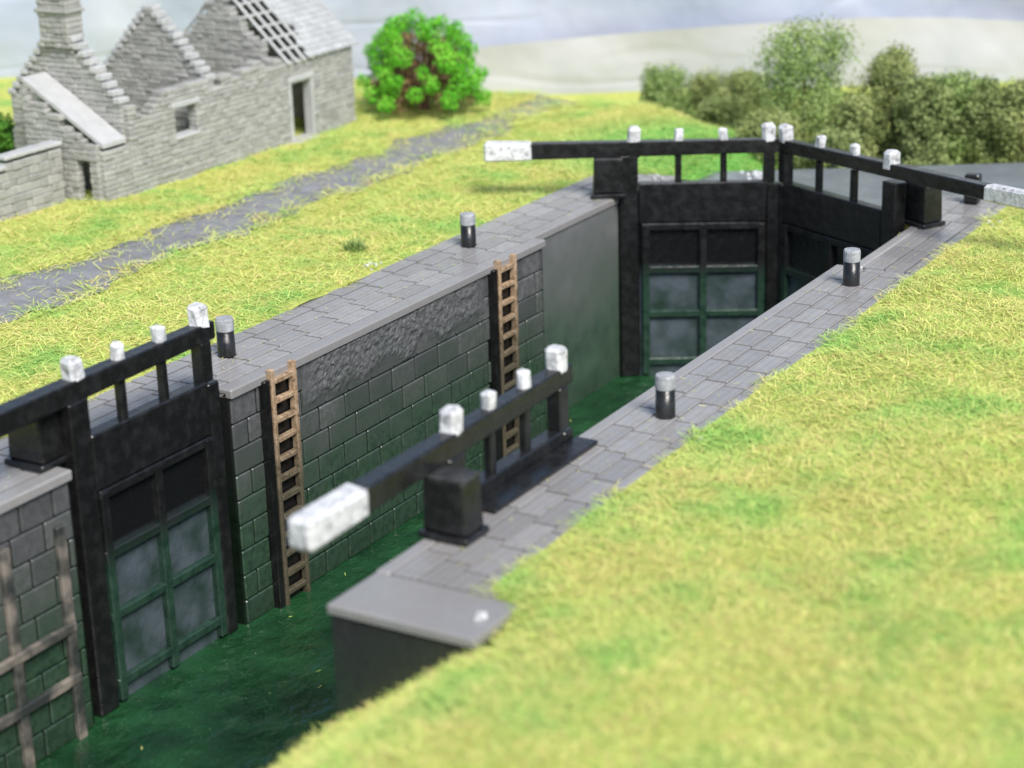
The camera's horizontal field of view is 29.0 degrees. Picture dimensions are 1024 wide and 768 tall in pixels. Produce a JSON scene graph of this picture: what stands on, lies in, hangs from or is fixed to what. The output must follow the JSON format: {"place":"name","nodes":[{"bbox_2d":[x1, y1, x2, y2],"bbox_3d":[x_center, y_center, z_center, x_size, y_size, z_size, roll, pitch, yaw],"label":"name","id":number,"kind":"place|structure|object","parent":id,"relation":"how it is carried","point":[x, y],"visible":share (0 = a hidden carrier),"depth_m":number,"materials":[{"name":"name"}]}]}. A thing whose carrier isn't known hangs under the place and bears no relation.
{"place":"outdoors","nodes":[
{"label":"outdoors","id":0,"kind":"place"},
{"bbox_2d":[0,95,577,323],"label":"road","id":1,"kind":"structure","parent":0,"point":[88,270],"depth_m":40.92,"materials":[{"name":"grey gravel"}]},
{"bbox_2d":[36,367,654,767],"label":"water","id":2,"kind":"structure","parent":0,"point":[215,704],"depth_m":29.85,"materials":[{"name":"green liquid"}]},
{"bbox_2d":[776,123,1023,304],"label":"lock gate","id":3,"kind":"structure","parent":2,"relation":"in","point":[820,229],"depth_m":40.33,"materials":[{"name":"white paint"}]},
{"bbox_2d":[0,77,909,438],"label":"ground","id":4,"kind":"structure","parent":0,"point":[6,107],"depth_m":40.51,"materials":[{"name":"green plant"}]},
{"bbox_2d":[0,112,16,161],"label":"round bush","id":5,"kind":"object","parent":4,"relation":"on","point":[7,138],"visible":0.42,"depth_m":44.76,"materials":[{"name":"green plant"}]},
{"bbox_2d":[0,140,65,221],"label":"yard wall","id":6,"kind":"structure","parent":4,"relation":"on","point":[30,182],"depth_m":41.78,"materials":[{"name":"grey stone"}]},
{"bbox_2d":[8,0,357,200],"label":"ruined cottage","id":7,"kind":"structure","parent":4,"relation":"on","point":[153,100],"depth_m":45.32,"materials":[{"name":"grey stone"}]},
{"bbox_2d":[0,174,674,767],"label":"lock wall","id":8,"kind":"structure","parent":4,"relation":"on","point":[388,368],"depth_m":34.33,"materials":[{"name":"stone"}]},
{"bbox_2d":[4,412,67,472],"bbox_3d":[-6.710,0.710,27.821,0.749,0.847,0.588,9,22,29],"label":"beam pedestal","id":9,"kind":"object","parent":8,"relation":"on","point":[36,446],"visible":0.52,"depth_m":27.65,"materials":[{"name":"black metal"}]},
{"bbox_2d":[0,523,87,767],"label":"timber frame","id":10,"kind":"object","parent":8,"relation":"attached to","point":[14,661],"visible":1,"depth_m":27.64,"materials":[{"name":"wood"}]},
{"bbox_2d":[0,302,237,716],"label":"lock gate","id":11,"kind":"structure","parent":8,"relation":"attached to","point":[149,500],"depth_m":29.55,"materials":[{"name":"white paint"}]},
{"bbox_2d":[215,315,235,357],"bbox_3d":[-4.671,-0.774,32.273,0.304,0.655,0.305,-12,21,-27],"label":"bollard","id":12,"kind":"object","parent":8,"relation":"on","point":[225,335],"visible":1,"depth_m":32.16,"materials":[{"name":"black metal"}]},
{"bbox_2d":[258,359,310,608],"bbox_3d":[-3.696,1.653,32.308,0.192,4.158,0.870,9,22,29],"label":"ladder","id":13,"kind":"object","parent":8,"relation":"attached to","point":[281,441],"visible":0.91,"depth_m":32.18,"materials":[{"name":"brown wood"}]},
{"bbox_2d":[460,212,475,247],"bbox_3d":[-0.854,-2.991,38.383,0.305,0.655,0.304,-6,19,-12],"label":"bollard","id":14,"kind":"object","parent":8,"relation":"on","point":[468,229],"visible":1,"depth_m":38.27,"materials":[{"name":"black metal"}]},
{"bbox_2d":[7,193,952,593],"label":"loose fibres","id":15,"kind":"object","parent":8,"relation":"on","point":[603,437],"visible":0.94,"depth_m":30.70,"materials":[{"name":"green plant"}]},
{"bbox_2d":[487,253,519,461],"bbox_3d":[-0.125,-0.440,38.077,0.192,4.158,0.870,9,22,29],"label":"ladder","id":16,"kind":"object","parent":8,"relation":"attached to","point":[503,320],"visible":0.69,"depth_m":37.84,"materials":[{"name":"brown wood"}]},
{"bbox_2d":[591,157,625,198],"bbox_3d":[2.031,-4.394,41.887,0.749,0.847,0.588,-1,19,3],"label":"beam pedestal","id":17,"kind":"object","parent":8,"relation":"on","point":[608,178],"visible":1,"depth_m":41.68,"materials":[{"name":"black metal"}]},
{"bbox_2d":[484,122,778,376],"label":"lock gate","id":18,"kind":"structure","parent":8,"relation":"attached to","point":[698,269],"depth_m":42.28,"materials":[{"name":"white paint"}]},
{"bbox_2d":[338,235,368,253],"bbox_3d":[-3.041,-2.708,38.307,0.699,0.298,0.762,9,22,29],"label":"grass tuft","id":19,"kind":"object","parent":4,"relation":"on","point":[359,246],"visible":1,"depth_m":38.28,"materials":[{"name":"green plant"}]},
{"bbox_2d":[355,6,492,115],"bbox_3d":[-2.324,-8.195,50.785,3.573,2.775,3.499,-17,24,-38],"label":"leafy tree","id":20,"kind":"object","parent":4,"relation":"on","point":[401,71],"visible":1,"depth_m":50.23,"materials":[{"name":"green plant"}]},
{"bbox_2d":[637,60,702,120],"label":"background tree","id":21,"kind":"object","parent":4,"relation":"on","point":[663,96],"visible":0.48,"depth_m":52.15,"materials":[{"name":"green plant"}]},
{"bbox_2d":[733,105,805,160],"bbox_3d":[6.075,-5.905,47.213,1.856,1.465,1.748,9,22,29],"label":"background tree","id":22,"kind":"object","parent":4,"relation":"on","point":[754,123],"visible":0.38,"depth_m":46.78,"materials":[{"name":"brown plant"}]},
{"bbox_2d":[0,0,1023,106],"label":"sky","id":23,"kind":"structure","parent":0,"point":[486,23],"depth_m":57.34,"materials":[{"name":"white"}]},
{"bbox_2d":[262,206,1023,767],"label":"ground","id":24,"kind":"structure","parent":0,"point":[795,572],"depth_m":22.86,"materials":[{"name":"green plant"}]},
{"bbox_2d":[327,194,1005,723],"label":"lock wall","id":25,"kind":"structure","parent":24,"relation":"on","point":[407,616],"depth_m":26.29,"materials":[{"name":"stone"}]},
{"bbox_2d":[288,344,597,553],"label":"lock gate","id":26,"kind":"structure","parent":25,"relation":"attached to","point":[528,464],"depth_m":26.01,"materials":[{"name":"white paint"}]},
{"bbox_2d":[417,465,488,546],"bbox_3d":[-0.751,1.508,24.988,0.749,0.847,0.588,9,22,29],"label":"beam pedestal","id":27,"kind":"object","parent":25,"relation":"on","point":[452,505],"visible":1,"depth_m":24.80,"materials":[{"name":"black metal"}]},
{"bbox_2d":[655,371,675,419],"bbox_3d":[2.243,0.166,28.948,0.305,0.655,0.304,9,22,29],"label":"bollard","id":28,"kind":"object","parent":25,"relation":"on","point":[665,384],"visible":1,"depth_m":28.84,"materials":[{"name":"black metal"}]},
{"bbox_2d":[364,170,1002,621],"bbox_3d":[1.354,-1.261,34.630,9.971,0.433,23.464,9,22,29],"label":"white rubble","id":29,"kind":"object","parent":25,"relation":"on","point":[482,614],"visible":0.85,"depth_m":38.74,"materials":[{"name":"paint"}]},
{"bbox_2d":[843,247,860,286],"bbox_3d":[6.031,-2.081,35.144,0.305,0.655,0.304,-19,25,-41],"label":"bollard","id":30,"kind":"object","parent":25,"relation":"on","point":[851,265],"visible":1,"depth_m":35.04,"materials":[{"name":"black metal"}]},
{"bbox_2d":[905,182,945,229],"bbox_3d":[8.082,-3.558,38.938,0.588,0.847,0.748,-13,22,-30],"label":"beam pedestal","id":31,"kind":"object","parent":25,"relation":"on","point":[923,208],"visible":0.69,"depth_m":38.73,"materials":[{"name":"black metal"}]},
{"bbox_2d":[963,172,981,204],"bbox_3d":[9.419,-3.998,40.476,0.310,0.631,0.245,9,22,29],"label":"short post","id":32,"kind":"object","parent":25,"relation":"on","point":[967,199],"visible":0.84,"depth_m":40.40,"materials":[{"name":"black metal"}]},
{"bbox_2d":[361,17,1023,168],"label":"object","id":33,"kind":"structure","parent":0,"point":[601,64],"depth_m":56.95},
{"bbox_2d":[542,81,1023,164],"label":"ground","id":34,"kind":"structure","parent":0,"point":[616,97],"depth_m":56.53,"materials":[{"name":"green plant"}]},
{"bbox_2d":[678,65,732,121],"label":"background tree","id":35,"kind":"object","parent":34,"relation":"on","point":[710,83],"visible":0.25,"depth_m":52.64,"materials":[{"name":"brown plant"}]},
{"bbox_2d":[694,91,751,132],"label":"background tree","id":36,"kind":"object","parent":34,"relation":"on","point":[725,113],"visible":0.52,"depth_m":50.74,"materials":[{"name":"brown plant"}]},
{"bbox_2d":[716,67,772,119],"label":"background tree","id":37,"kind":"object","parent":34,"relation":"on","point":[735,82],"visible":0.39,"depth_m":51.65,"materials":[{"name":"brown plant"}]},
{"bbox_2d":[734,11,880,169],"bbox_3d":[7.183,-6.779,48.042,3.553,4.550,3.685,-3,19,-5],"label":"background tree","id":38,"kind":"object","parent":34,"relation":"on","point":[793,69],"visible":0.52,"depth_m":47.33,"materials":[{"name":"green plant"}]},
{"bbox_2d":[801,123,866,168],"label":"background tree","id":39,"kind":"object","parent":34,"relation":"on","point":[841,140],"visible":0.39,"depth_m":45.91,"materials":[{"name":"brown plant"}]},
{"bbox_2d":[826,91,890,157],"bbox_3d":[8.212,-5.804,47.318,1.459,2.419,1.604,9,22,29],"label":"background tree","id":40,"kind":"object","parent":34,"relation":"on","point":[860,106],"visible":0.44,"depth_m":46.84,"materials":[{"name":"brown plant"}]},
{"bbox_2d":[846,40,928,159],"bbox_3d":[9.164,-6.456,47.822,2.216,3.647,2.077,-7,20,-14],"label":"background tree","id":41,"kind":"object","parent":34,"relation":"on","point":[889,65],"visible":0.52,"depth_m":47.25,"materials":[{"name":"green plant"}]},
{"bbox_2d":[891,71,961,165],"bbox_3d":[9.695,-5.908,46.659,1.613,2.825,1.824,9,22,29],"label":"background tree","id":42,"kind":"object","parent":34,"relation":"on","point":[915,149],"visible":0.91,"depth_m":46.33,"materials":[{"name":"green plant"}]},
{"bbox_2d":[928,69,994,164],"bbox_3d":[10.614,-6.069,47.418,2.036,3.002,1.944,9,22,29],"label":"background tree","id":43,"kind":"object","parent":34,"relation":"on","point":[953,80],"visible":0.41,"depth_m":46.95,"materials":[{"name":"green plant"}]},
{"bbox_2d":[945,74,1021,164],"bbox_3d":[11.320,-5.955,47.139,1.865,2.832,1.822,9,22,29],"label":"background tree","id":44,"kind":"object","parent":34,"relation":"on","point":[984,140],"visible":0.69,"depth_m":46.76,"materials":[{"name":"green plant"}]},
{"bbox_2d":[981,75,1023,163],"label":"background tree","id":45,"kind":"object","parent":34,"relation":"on","point":[1012,147],"visible":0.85,"depth_m":46.38,"materials":[{"name":"green plant"}]},
{"bbox_2d":[699,163,1023,205],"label":"water","id":46,"kind":"structure","parent":0,"point":[836,180],"depth_m":44.44,"materials":[{"name":"grey liquid"}]}
]}

